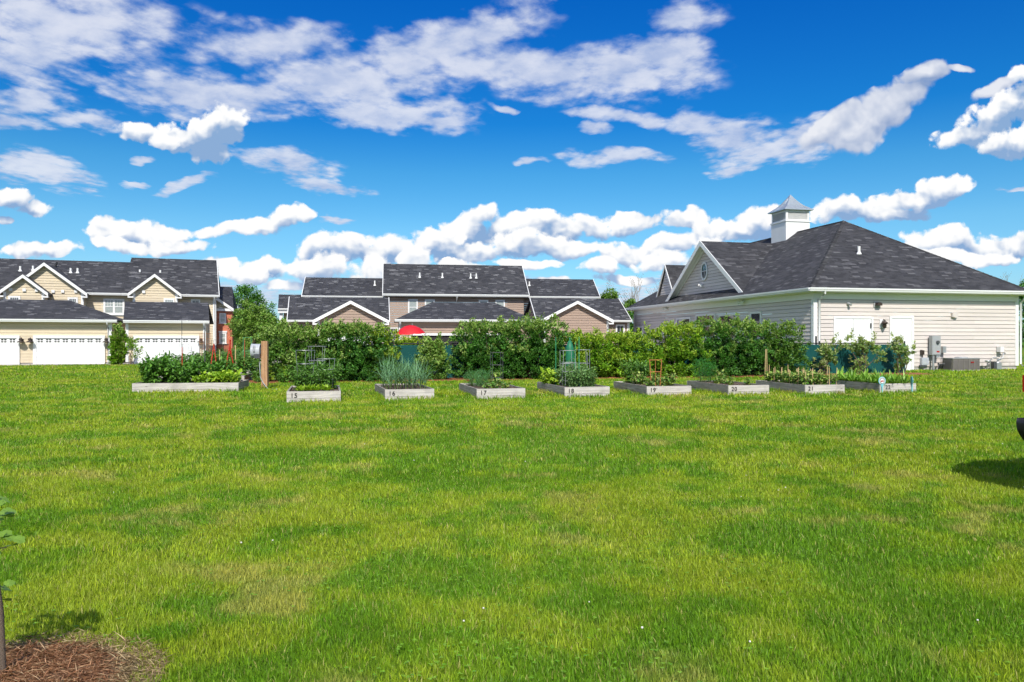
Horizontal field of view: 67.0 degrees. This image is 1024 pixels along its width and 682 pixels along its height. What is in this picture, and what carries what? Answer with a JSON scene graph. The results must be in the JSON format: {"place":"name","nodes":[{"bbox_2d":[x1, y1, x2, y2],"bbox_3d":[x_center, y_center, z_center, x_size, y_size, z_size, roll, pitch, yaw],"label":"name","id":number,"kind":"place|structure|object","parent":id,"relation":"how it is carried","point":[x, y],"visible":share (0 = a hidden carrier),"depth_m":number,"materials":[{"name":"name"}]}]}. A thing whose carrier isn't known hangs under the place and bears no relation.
{"place":"outdoors","nodes":[
{"label":"outdoors","id":0,"kind":"place"},
{"bbox_2d":[287,296,389,342],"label":"garage","id":1,"kind":"structure","parent":0,"point":[313,311],"depth_m":56.87,"materials":[{"name":"beige"}]},
{"bbox_2d":[394,302,534,344],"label":"garage","id":2,"kind":"structure","parent":0,"point":[432,320],"depth_m":57.16,"materials":[{"name":"beige"}]},
{"bbox_2d":[0,342,1023,681],"bbox_3d":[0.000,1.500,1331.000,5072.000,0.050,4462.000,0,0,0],"label":"lawn","id":3,"kind":"structure","parent":0,"point":[664,556],"depth_m":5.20,"materials":[{"name":"green plant"}]},
{"bbox_2d":[0,299,125,364],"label":"garage","id":4,"kind":"structure","parent":3,"relation":"on","point":[51,332],"depth_m":49.73,"materials":[{"name":"beige"}]},
{"bbox_2d":[0,633,163,681],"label":"mulch ring","id":5,"kind":"object","parent":3,"relation":"on","point":[55,677],"visible":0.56,"depth_m":3.42,"materials":[{"name":"shredded wood mulch"},{"name":"bark"}]},
{"bbox_2d":[0,496,24,673],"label":"sapling","id":6,"kind":"object","parent":5,"relation":"on","point":[7,534],"visible":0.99,"depth_m":3.27,"materials":[{"name":"green plant"}]},
{"bbox_2d":[0,627,175,681],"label":"bark shreds","id":7,"kind":"object","parent":5,"relation":"on","point":[31,646],"visible":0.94,"depth_m":3.47,"materials":[{"name":"shredded bark"},{"name":"wood"}]},
{"bbox_2d":[107,322,129,364],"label":"columnar tree","id":8,"kind":"object","parent":3,"relation":"on","point":[116,348],"visible":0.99,"depth_m":48.42,"materials":[{"name":"green plant"}]},
{"bbox_2d":[0,258,237,352],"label":"townhouse","id":9,"kind":"structure","parent":3,"relation":"on","point":[110,288],"depth_m":60.23,"materials":[{"name":"beige"}]},
{"bbox_2d":[103,299,124,314],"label":"window","id":10,"kind":"structure","parent":9,"relation":"in","point":[110,306],"depth_m":58.67,"materials":[{"name":"white glass"}]},
{"bbox_2d":[216,344,228,351],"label":"railing","id":11,"kind":"object","parent":9,"relation":"attached to","point":[219,346],"visible":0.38,"depth_m":61.60,"materials":[{"name":"metal"}]},
{"bbox_2d":[219,313,226,323],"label":"window","id":12,"kind":"structure","parent":9,"relation":"in","point":[222,316],"depth_m":62.72,"materials":[{"name":"grey glass"}]},
{"bbox_2d":[219,332,226,343],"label":"window","id":13,"kind":"structure","parent":9,"relation":"in","point":[222,335],"depth_m":62.69,"materials":[{"name":"white glass"}]},
{"bbox_2d":[123,336,143,364],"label":"sapling","id":14,"kind":"object","parent":3,"relation":"on","point":[132,344],"visible":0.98,"depth_m":48.35,"materials":[{"name":"green plant"}]},
{"bbox_2d":[123,301,213,363],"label":"garage","id":15,"kind":"structure","parent":3,"relation":"on","point":[156,328],"depth_m":51.96,"materials":[{"name":"beige"}]},
{"bbox_2d":[132,380,248,392],"bbox_3d":[-9.571,1.407,23.211,2.924,0.385,1.700,0,0,-9],"label":"raised bed","id":16,"kind":"object","parent":3,"relation":"on","point":[147,387],"visible":0.56,"depth_m":22.39,"materials":[{"name":"wood"}]},
{"bbox_2d":[137,356,161,382],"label":"pepper plant","id":17,"kind":"object","parent":16,"relation":"on","point":[142,375],"visible":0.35,"depth_m":22.86,"materials":[{"name":"green plant"}]},
{"bbox_2d":[140,351,167,382],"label":"pepper plant","id":18,"kind":"object","parent":16,"relation":"on","point":[151,373],"visible":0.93,"depth_m":22.67,"materials":[{"name":"green plant"}]},
{"bbox_2d":[153,350,180,382],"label":"pepper plant","id":19,"kind":"object","parent":16,"relation":"on","point":[164,379],"visible":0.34,"depth_m":23.24,"materials":[{"name":"green plant"}]},
{"bbox_2d":[161,358,184,382],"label":"pepper plant","id":20,"kind":"object","parent":16,"relation":"on","point":[173,376],"visible":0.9,"depth_m":22.77,"materials":[{"name":"green plant"}]},
{"bbox_2d":[173,359,197,382],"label":"pepper plant","id":21,"kind":"object","parent":16,"relation":"on","point":[187,374],"visible":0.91,"depth_m":22.75,"materials":[{"name":"green plant"}]},
{"bbox_2d":[188,356,209,382],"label":"pepper plant","id":22,"kind":"object","parent":16,"relation":"on","point":[201,368],"visible":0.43,"depth_m":23.09,"materials":[{"name":"green plant"}]},
{"bbox_2d":[204,372,221,382],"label":"squash plant","id":23,"kind":"object","parent":16,"relation":"on","point":[212,380],"visible":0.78,"depth_m":22.64,"materials":[{"name":"green plant"}]},
{"bbox_2d":[201,356,227,372],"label":"pepper plant","id":24,"kind":"object","parent":16,"relation":"on","point":[214,366],"visible":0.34,"depth_m":23.53,"materials":[{"name":"green plant"}]},
{"bbox_2d":[212,370,231,382],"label":"squash plant","id":25,"kind":"object","parent":16,"relation":"on","point":[223,376],"visible":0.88,"depth_m":22.66,"materials":[{"name":"green plant"}]},
{"bbox_2d":[214,356,242,371],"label":"pepper plant","id":26,"kind":"object","parent":16,"relation":"on","point":[230,366],"visible":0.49,"depth_m":23.68,"materials":[{"name":"green plant"}]},
{"bbox_2d":[224,371,241,382],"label":"squash plant","id":27,"kind":"object","parent":16,"relation":"on","point":[234,378],"visible":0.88,"depth_m":22.79,"materials":[{"name":"green plant"}]},
{"bbox_2d":[158,373,252,379],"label":"raised bed","id":28,"kind":"object","parent":3,"relation":"on","point":[247,377],"visible":0.12,"depth_m":27.71,"materials":[{"name":"wood"}]},
{"bbox_2d":[188,351,214,368],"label":"tomato plant","id":29,"kind":"object","parent":28,"relation":"on","point":[208,357],"visible":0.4,"depth_m":27.46,"materials":[{"name":"green plant"}]},
{"bbox_2d":[223,353,244,373],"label":"tomato plant","id":30,"kind":"object","parent":28,"relation":"on","point":[230,359],"visible":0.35,"depth_m":27.79,"materials":[{"name":"green plant"}]},
{"bbox_2d":[233,356,253,374],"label":"tomato plant","id":31,"kind":"object","parent":28,"relation":"on","point":[246,368],"visible":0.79,"depth_m":27.95,"materials":[{"name":"green plant"}]},
{"bbox_2d":[223,283,277,351],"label":"tree","id":32,"kind":"object","parent":3,"relation":"on","point":[252,295],"visible":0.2,"depth_m":77.41,"materials":[{"name":"green plant"}]},
{"bbox_2d":[225,299,277,351],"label":"tree","id":33,"kind":"object","parent":3,"relation":"on","point":[250,319],"visible":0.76,"depth_m":55.65,"materials":[{"name":"green plant"}]},
{"bbox_2d":[261,341,268,387],"bbox_3d":[-7.635,0.850,23.900,0.184,1.700,0.184,0,0,-4],"label":"hose post","id":34,"kind":"object","parent":3,"relation":"on","point":[265,362],"visible":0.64,"depth_m":23.81,"materials":[{"name":"brown wood"}]},
{"bbox_2d":[250,343,276,389],"bbox_3d":[-7.623,0.786,23.881,0.790,1.423,0.470,0,0,-4],"label":"hose reel","id":35,"kind":"object","parent":34,"relation":"attached to","point":[255,350],"visible":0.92,"depth_m":23.67,"materials":[{"name":"grey plastic"}]},
{"bbox_2d":[256,317,290,343],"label":"tree","id":36,"kind":"object","parent":3,"relation":"on","point":[276,319],"visible":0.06,"depth_m":59.74,"materials":[{"name":"green plant"}]},
{"bbox_2d":[287,385,340,402],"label":"raised bed","id":37,"kind":"object","parent":3,"relation":"on","point":[332,394],"visible":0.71,"depth_m":18.76,"materials":[{"name":"wood"}]},
{"bbox_2d":[287,368,309,390],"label":"tomato plant","id":38,"kind":"object","parent":37,"relation":"on","point":[296,380],"visible":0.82,"depth_m":19.49,"materials":[{"name":"green plant"}]},
{"bbox_2d":[291,362,315,384],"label":"tomato plant","id":39,"kind":"object","parent":37,"relation":"on","point":[296,368],"visible":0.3,"depth_m":20.15,"materials":[{"name":"green plant"}]},
{"bbox_2d":[302,368,322,385],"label":"tomato plant","id":40,"kind":"object","parent":37,"relation":"on","point":[310,381],"visible":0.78,"depth_m":19.49,"materials":[{"name":"green plant"}]},
{"bbox_2d":[302,361,327,387],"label":"tomato plant","id":41,"kind":"object","parent":37,"relation":"on","point":[324,363],"visible":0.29,"depth_m":20.12,"materials":[{"name":"green plant"}]},
{"bbox_2d":[316,367,336,385],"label":"tomato plant","id":42,"kind":"object","parent":37,"relation":"on","point":[324,379],"visible":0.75,"depth_m":19.70,"materials":[{"name":"green plant"}]},
{"bbox_2d":[321,364,342,388],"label":"tomato plant","id":43,"kind":"object","parent":37,"relation":"on","point":[337,378],"visible":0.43,"depth_m":20.23,"materials":[{"name":"green plant"}]},
{"bbox_2d":[375,383,433,399],"bbox_3d":[-2.936,1.407,20.796,1.244,0.385,2.708,0,0,-16],"label":"raised bed","id":44,"kind":"object","parent":3,"relation":"on","point":[410,392],"visible":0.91,"depth_m":19.57,"materials":[{"name":"wood"}]},
{"bbox_2d":[397,335,423,344],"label":"shrub","id":45,"kind":"object","parent":3,"relation":"on","point":[411,339],"visible":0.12,"depth_m":30.94,"materials":[{"name":"green plant"}]},
{"bbox_2d":[459,383,524,399],"bbox_3d":[-0.589,1.407,21.051,1.274,0.385,2.708,0,0,-13],"label":"raised bed","id":46,"kind":"object","parent":3,"relation":"on","point":[481,392],"visible":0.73,"depth_m":19.82,"materials":[{"name":"wood"}]},
{"bbox_2d":[462,371,479,385],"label":"carrot plant","id":47,"kind":"object","parent":46,"relation":"on","point":[472,377],"visible":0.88,"depth_m":21.44,"materials":[{"name":"green plant"}]},
{"bbox_2d":[472,374,487,386],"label":"carrot plant","id":48,"kind":"object","parent":46,"relation":"on","point":[481,381],"visible":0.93,"depth_m":20.91,"materials":[{"name":"green plant"}]},
{"bbox_2d":[490,352,502,380],"bbox_3d":[-0.434,0.835,21.761,0.312,1.050,0.312,0,0,-13],"label":"tomato cage","id":49,"kind":"object","parent":46,"relation":"on","point":[492,377],"visible":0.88,"depth_m":21.88,"materials":[{"name":"grey metal"}]},
{"bbox_2d":[2,415,1023,681],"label":"clover","id":50,"kind":"object","parent":3,"relation":"on","point":[490,583],"depth_m":4.58,"materials":[{"name":"green plant"}]},
{"bbox_2d":[565,338,573,365],"bbox_3d":[1.699,0.700,22.716,0.260,1.600,0.253,0,0,0],"label":"closed umbrella","id":51,"kind":"object","parent":3,"relation":"on","point":[569,346],"visible":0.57,"depth_m":22.62,"materials":[{"name":"green fabric"}]},
{"bbox_2d":[537,382,609,397],"bbox_3d":[1.676,1.407,21.806,1.254,0.385,2.758,0,0,-13],"label":"raised bed","id":52,"kind":"object","parent":3,"relation":"on","point":[579,390],"visible":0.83,"depth_m":20.55,"materials":[{"name":"wood"}]},
{"bbox_2d":[540,369,559,384],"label":"squash plant","id":53,"kind":"object","parent":52,"relation":"on","point":[549,377],"visible":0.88,"depth_m":22.11,"materials":[{"name":"green plant"}]},
{"bbox_2d":[556,361,577,385],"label":"tomato plant","id":54,"kind":"object","parent":52,"relation":"on","point":[567,377],"visible":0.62,"depth_m":21.44,"materials":[{"name":"green plant"}]},
{"bbox_2d":[564,365,581,386],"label":"tomato plant","id":55,"kind":"object","parent":52,"relation":"on","point":[573,380],"visible":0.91,"depth_m":20.93,"materials":[{"name":"green plant"}]},
{"bbox_2d":[575,365,593,386],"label":"tomato plant","id":56,"kind":"object","parent":52,"relation":"on","point":[584,377],"visible":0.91,"depth_m":20.94,"materials":[{"name":"green plant"}]},
{"bbox_2d":[584,366,598,386],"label":"tomato plant","id":57,"kind":"object","parent":52,"relation":"on","point":[592,381],"visible":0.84,"depth_m":21.08,"materials":[{"name":"green plant"}]},
{"bbox_2d":[249,372,932,382],"bbox_3d":[4.019,1.460,31.476,29.642,0.068,2.169,0,0,-14],"label":"mulch strip","id":58,"kind":"object","parent":3,"relation":"on","point":[443,379],"visible":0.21,"depth_m":30.38,"materials":[{"name":"red soil"}]},
{"bbox_2d":[249,319,343,382],"bbox_3d":[-7.829,0.386,28.014,3.608,2.408,2.450,0,0,0],"label":"shrub","id":59,"kind":"object","parent":58,"relation":"on","point":[283,352],"visible":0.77,"depth_m":27.72,"materials":[{"name":"green plant"}]},
{"bbox_2d":[311,318,393,381],"bbox_3d":[-5.997,0.345,28.427,3.590,2.491,2.415,0,0,0],"label":"shrub","id":60,"kind":"object","parent":58,"relation":"on","point":[354,356],"visible":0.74,"depth_m":28.09,"materials":[{"name":"green plant"}]},
{"bbox_2d":[359,323,403,379],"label":"shrub","id":61,"kind":"object","parent":58,"relation":"on","point":[388,343],"visible":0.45,"depth_m":28.70,"materials":[{"name":"green plant"}]},
{"bbox_2d":[413,332,452,379],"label":"shrub","id":62,"kind":"object","parent":58,"relation":"on","point":[431,351],"visible":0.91,"depth_m":29.11,"materials":[{"name":"green plant"}]},
{"bbox_2d":[449,315,525,378],"bbox_3d":[-0.944,0.272,29.860,3.067,2.611,2.199,0,0,0],"label":"shrub","id":63,"kind":"object","parent":58,"relation":"on","point":[485,340],"visible":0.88,"depth_m":29.55,"materials":[{"name":"green plant"}]},
{"bbox_2d":[494,310,573,378],"bbox_3d":[0.865,0.188,30.183,3.301,2.796,2.087,0,0,0],"label":"shrub","id":64,"kind":"object","parent":58,"relation":"on","point":[533,330],"visible":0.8,"depth_m":29.83,"materials":[{"name":"green plant"}]},
{"bbox_2d":[552,327,614,377],"bbox_3d":[2.810,0.469,30.846,2.648,2.239,1.823,0,0,-15],"label":"shrub","id":65,"kind":"object","parent":58,"relation":"on","point":[582,348],"visible":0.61,"depth_m":30.54,"materials":[{"name":"green plant"}]},
{"bbox_2d":[597,327,656,376],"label":"shrub","id":66,"kind":"object","parent":58,"relation":"on","point":[627,341],"visible":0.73,"depth_m":30.91,"materials":[{"name":"green plant"}]},
{"bbox_2d":[639,319,712,376],"bbox_3d":[6.684,0.314,31.945,3.123,2.537,2.166,0,0,0],"label":"shrub","id":67,"kind":"object","parent":58,"relation":"on","point":[674,345],"visible":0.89,"depth_m":31.46,"materials":[{"name":"green plant"}]},
{"bbox_2d":[680,312,774,375],"bbox_3d":[8.886,0.177,32.311,4.020,2.801,2.253,0,0,0],"label":"shrub","id":68,"kind":"object","parent":58,"relation":"on","point":[723,350],"visible":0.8,"depth_m":31.95,"materials":[{"name":"green plant"}]},
{"bbox_2d":[744,318,812,375],"bbox_3d":[11.272,0.295,32.893,3.174,2.545,2.104,0,0,0],"label":"shrub","id":69,"kind":"object","parent":58,"relation":"on","point":[776,343],"visible":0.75,"depth_m":32.54,"materials":[{"name":"green plant"}]},
{"bbox_2d":[810,332,843,373],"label":"shrub","id":70,"kind":"object","parent":58,"relation":"on","point":[827,353],"visible":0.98,"depth_m":33.50,"materials":[{"name":"green plant"}]},
{"bbox_2d":[842,328,889,373],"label":"shrub","id":71,"kind":"object","parent":58,"relation":"on","point":[861,346],"visible":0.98,"depth_m":33.98,"materials":[{"name":"green plant"}]},
{"bbox_2d":[889,332,915,372],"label":"shrub","id":72,"kind":"object","parent":58,"relation":"on","point":[902,349],"visible":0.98,"depth_m":34.47,"materials":[{"name":"green plant"}]},
{"bbox_2d":[325,336,905,378],"bbox_3d":[5.034,0.690,32.353,26.993,1.820,0.159,0,0,-14],"label":"screen fence","id":73,"kind":"object","parent":3,"relation":"on","point":[408,351],"visible":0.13,"depth_m":34.41,"materials":[{"name":"fabric"}]},
{"bbox_2d":[596,288,635,318],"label":"tree","id":74,"kind":"object","parent":3,"relation":"on","point":[627,303],"visible":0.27,"depth_m":95.58,"materials":[{"name":"green plant"}]},
{"bbox_2d":[233,319,1023,347],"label":"woods","id":75,"kind":"object","parent":3,"relation":"on","point":[965,339],"visible":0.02,"depth_m":173.98,"materials":[{"name":"green plant"}]},
{"bbox_2d":[620,274,642,322],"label":"bare tree","id":76,"kind":"object","parent":3,"relation":"on","point":[634,296],"visible":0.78,"depth_m":99.74,"materials":[{"name":"green plant"}]},
{"bbox_2d":[614,381,690,396],"bbox_3d":[3.966,1.407,22.139,1.284,0.385,2.658,0,0,-12],"label":"raised bed","id":77,"kind":"object","parent":3,"relation":"on","point":[653,390],"visible":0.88,"depth_m":20.95,"materials":[{"name":"wood"}]},
{"bbox_2d":[615,358,639,382],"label":"tomato plant","id":78,"kind":"object","parent":77,"relation":"on","point":[634,367],"visible":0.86,"depth_m":23.10,"materials":[{"name":"green plant"}]},
{"bbox_2d":[630,370,642,383],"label":"bean plant","id":79,"kind":"object","parent":77,"relation":"on","point":[636,375],"visible":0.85,"depth_m":22.62,"materials":[{"name":"green plant"}]},
{"bbox_2d":[632,359,651,381],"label":"tomato plant","id":80,"kind":"object","parent":77,"relation":"on","point":[644,371],"visible":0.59,"depth_m":23.19,"materials":[{"name":"green plant"}]},
{"bbox_2d":[649,360,661,385],"bbox_3d":[4.024,0.940,21.674,0.388,0.842,0.032,0,0,-13],"label":"trellis","id":81,"kind":"object","parent":77,"relation":"on","point":[655,371],"visible":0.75,"depth_m":21.68,"materials":[{"name":"orange wood"}]},
{"bbox_2d":[687,380,768,394],"bbox_3d":[6.235,1.407,22.535,1.224,0.385,2.658,0,0,-12],"label":"raised bed","id":82,"kind":"object","parent":3,"relation":"on","point":[712,386],"visible":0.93,"depth_m":21.45,"materials":[{"name":"wood"}]},
{"bbox_2d":[692,358,712,381],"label":"dill plant","id":83,"kind":"object","parent":82,"relation":"on","point":[700,370],"visible":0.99,"depth_m":23.34,"materials":[{"name":"green plant"}]},
{"bbox_2d":[701,362,718,381],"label":"dill plant","id":84,"kind":"object","parent":82,"relation":"on","point":[712,367],"visible":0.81,"depth_m":23.56,"materials":[{"name":"green plant"}]},
{"bbox_2d":[756,380,844,394],"bbox_3d":[8.410,1.407,22.742,1.224,0.385,2.658,0,0,-12],"label":"raised bed","id":85,"kind":"object","parent":3,"relation":"on","point":[785,386],"visible":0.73,"depth_m":21.58,"materials":[{"name":"wood"}]},
{"bbox_2d":[776,370,788,382],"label":"bean plant","id":86,"kind":"object","parent":85,"relation":"on","point":[783,376],"visible":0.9,"depth_m":22.70,"materials":[{"name":"green plant"}]},
{"bbox_2d":[797,372,812,384],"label":"bean plant","id":87,"kind":"object","parent":85,"relation":"on","point":[804,377],"visible":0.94,"depth_m":21.54,"materials":[{"name":"green plant"}]},
{"bbox_2d":[811,372,824,384],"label":"bean plant","id":88,"kind":"object","parent":85,"relation":"on","point":[818,377],"visible":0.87,"depth_m":21.67,"materials":[{"name":"green plant"}]},
{"bbox_2d":[625,195,1023,369],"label":"clubhouse","id":89,"kind":"structure","parent":3,"relation":"on","point":[858,280],"depth_m":40.84,"materials":[{"name":"beige"}]},
{"bbox_2d":[676,317,690,340],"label":"window","id":90,"kind":"structure","parent":89,"relation":"in","point":[687,319],"depth_m":52.38,"materials":[{"name":"white glass"}]},
{"bbox_2d":[701,262,707,279],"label":"oval window","id":91,"kind":"structure","parent":89,"relation":"in","point":[704,269],"depth_m":50.12,"materials":[{"name":"white glass"}]},
{"bbox_2d":[695,313,715,337],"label":"window","id":92,"kind":"structure","parent":89,"relation":"in","point":[708,316],"depth_m":49.08,"materials":[{"name":"grey glass"}]},
{"bbox_2d":[718,313,736,339],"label":"window","id":93,"kind":"structure","parent":89,"relation":"in","point":[722,316],"depth_m":46.43,"materials":[{"name":"grey glass"}]},
{"bbox_2d":[750,311,761,339],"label":"window","id":94,"kind":"structure","parent":89,"relation":"in","point":[757,316],"depth_m":43.23,"materials":[{"name":"white glass"}]},
{"bbox_2d":[929,336,945,369],"bbox_3d":[21.788,0.664,39.501,0.933,1.872,0.370,0,0,-13],"label":"electric panel","id":95,"kind":"object","parent":89,"relation":"attached to","point":[936,349],"visible":0.91,"depth_m":39.38,"materials":[{"name":"grey paint"}]},
{"bbox_2d":[985,347,1005,369],"bbox_3d":[25.116,0.898,40.134,1.425,1.207,0.484,0,0,-30],"label":"gas meter","id":96,"kind":"object","parent":89,"relation":"attached to","point":[995,364],"visible":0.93,"depth_m":39.97,"materials":[{"name":"metal"}]},
{"bbox_2d":[828,379,915,393],"bbox_3d":[10.762,1.407,23.360,1.184,0.385,2.608,0,0,-12],"label":"raised bed","id":97,"kind":"object","parent":3,"relation":"on","point":[902,387],"visible":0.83,"depth_m":22.21,"materials":[{"name":"wood"}]},
{"bbox_2d":[888,370,903,383],"bbox_3d":[11.057,1.032,22.283,0.782,0.514,0.675,0,0,-22],"label":"leafy green","id":98,"kind":"object","parent":97,"relation":"on","point":[894,379],"visible":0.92,"depth_m":22.20,"materials":[{"name":"green plant"}]},
{"bbox_2d":[937,357,979,370],"bbox_3d":[22.688,1.173,39.339,1.968,0.754,0.936,0,0,-13],"label":"air conditioner","id":99,"kind":"object","parent":3,"relation":"on","point":[959,363],"visible":0.98,"depth_m":38.99,"materials":[{"name":"grey metal"}]},
{"bbox_2d":[1019,279,1023,317],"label":"tree","id":100,"kind":"object","parent":3,"relation":"on","point":[1021,298],"visible":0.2,"depth_m":75.20,"materials":[{"name":"green plant"}]},
{"bbox_2d":[0,0,1023,340],"label":"sky","id":101,"kind":"structure","parent":0,"point":[279,143],"materials":[{"name":"blue"}]},
{"bbox_2d":[524,298,631,344],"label":"garage","id":102,"kind":"structure","parent":0,"point":[589,314],"depth_m":59.57,"materials":[{"name":"beige"}]},
{"bbox_2d":[1016,375,1023,439],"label":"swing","id":103,"kind":"object","parent":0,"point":[1020,425],"visible":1,"depth_m":7.57,"materials":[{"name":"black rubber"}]},
{"label":"pavement","id":104,"kind":"structure","parent":0,"visible":0},
{"bbox_2d":[395,323,424,336],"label":"parasol","id":105,"kind":"object","parent":104,"relation":"on","point":[412,329],"visible":0.84,"depth_m":47.29,"materials":[{"name":"red fabric"}]},
{"bbox_2d":[278,264,600,344],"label":"townhouse","id":106,"kind":"structure","parent":104,"relation":"on","point":[412,287],"depth_m":66.12,"materials":[{"name":"beige"}]},
{"bbox_2d":[408,299,417,312],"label":"window","id":107,"kind":"structure","parent":106,"relation":"in","point":[412,303],"depth_m":64.09,"materials":[{"name":"white glass"}]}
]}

